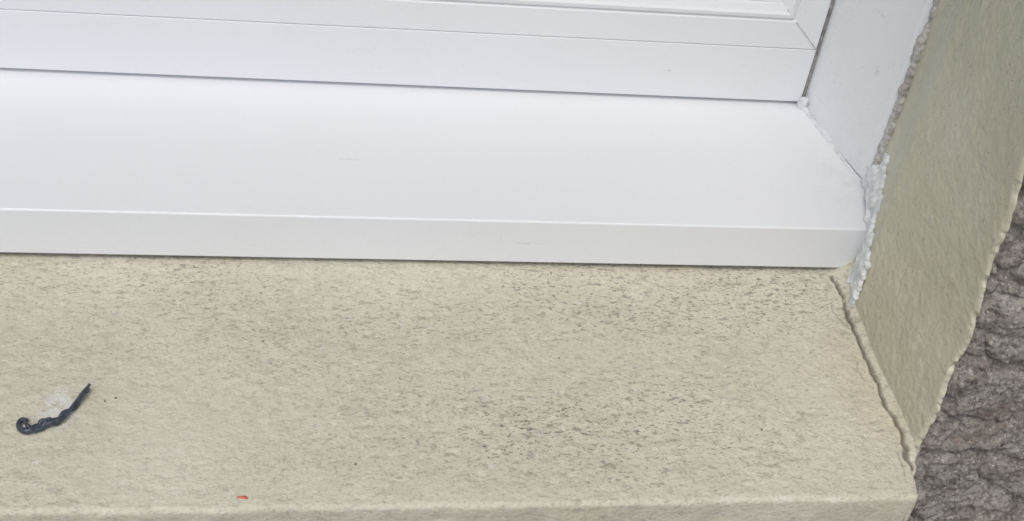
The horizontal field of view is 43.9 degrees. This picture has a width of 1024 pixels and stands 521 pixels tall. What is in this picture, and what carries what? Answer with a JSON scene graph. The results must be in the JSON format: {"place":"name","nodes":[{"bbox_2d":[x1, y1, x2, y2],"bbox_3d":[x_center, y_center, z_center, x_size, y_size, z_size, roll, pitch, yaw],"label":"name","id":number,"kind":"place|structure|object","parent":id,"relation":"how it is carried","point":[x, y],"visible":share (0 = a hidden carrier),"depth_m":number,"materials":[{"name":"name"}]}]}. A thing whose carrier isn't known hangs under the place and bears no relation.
{"place":"outdoors","nodes":[
{"label":"outdoors","id":0,"kind":"place"},
{"label":"ground","id":1,"kind":"structure","parent":0,"visible":0},
{"bbox_2d":[908,176,1023,520],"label":"rough stone wall","id":2,"kind":"structure","parent":1,"relation":"on","point":[969,461],"depth_m":0.66,"materials":[{"name":"grey stone"}]},
{"bbox_2d":[0,252,921,520],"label":"masonry window ledge","id":3,"kind":"object","parent":2,"relation":"attached to","point":[281,389],"visible":0.85,"depth_m":0.65,"materials":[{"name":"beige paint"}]},
{"bbox_2d":[16,383,90,434],"bbox_3d":[-0.216,0.072,0.606,0.040,0.006,0.013,-25,49,-35],"label":"twisted cord","id":4,"kind":"object","parent":3,"relation":"on","point":[42,424],"visible":1,"depth_m":0.60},
{"bbox_2d":[0,0,830,48],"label":"pvc window","id":5,"kind":"structure","parent":3,"relation":"on","point":[763,23],"depth_m":0.76,"materials":[{"name":"white plastic"}]},
{"bbox_2d":[0,9,815,100],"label":"frame rail","id":6,"kind":"object","parent":5,"relation":"on","point":[52,40],"visible":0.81,"depth_m":0.77,"materials":[{"name":"white plastic"}]},
{"bbox_2d":[796,22,816,49],"bbox_3d":[0.184,-0.140,0.794,0.019,0.019,0.001,1,39,-10],"label":"mitre weld","id":7,"kind":"object","parent":5,"relation":"attached to","point":[806,36],"visible":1,"depth_m":0.79,"materials":[{"name":"white plastic"}]},
{"bbox_2d":[0,68,866,267],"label":"pvc window sill","id":8,"kind":"structure","parent":3,"relation":"on","point":[125,163],"depth_m":0.73,"materials":[{"name":"white plastic"}]},
{"bbox_2d":[796,97,889,304],"bbox_3d":[0.205,-0.046,0.777,0.029,0.077,0.154,1,39,-10],"label":"silicone sealant","id":9,"kind":"object","parent":3,"relation":"on","point":[872,180],"visible":0.97,"depth_m":0.74,"materials":[{"name":"white plastic"}]},
{"bbox_2d":[855,0,1023,452],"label":"window reveal wall","id":10,"kind":"structure","parent":3,"relation":"on","point":[954,172],"depth_m":0.63,"materials":[{"name":"beige paint"}]},
{"bbox_2d":[871,0,939,165],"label":"mortar joint","id":11,"kind":"object","parent":10,"relation":"attached to","point":[918,48],"visible":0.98,"depth_m":0.72,"materials":[{"name":"grey concrete"}]},
{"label":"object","id":12,"kind":"object","parent":1,"relation":"on","visible":0},
{"bbox_2d":[805,0,932,177],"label":"frame jamb","id":13,"kind":"object","parent":12,"relation":"attached to","point":[862,64],"visible":0.51,"depth_m":0.76,"materials":[{"name":"white plastic"}]},
{"bbox_2d":[802,0,834,96],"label":"side gasket","id":14,"kind":"object","parent":13,"relation":"attached to","point":[818,46],"visible":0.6,"depth_m":0.80,"materials":[{"name":"grey rubber"}]}
]}

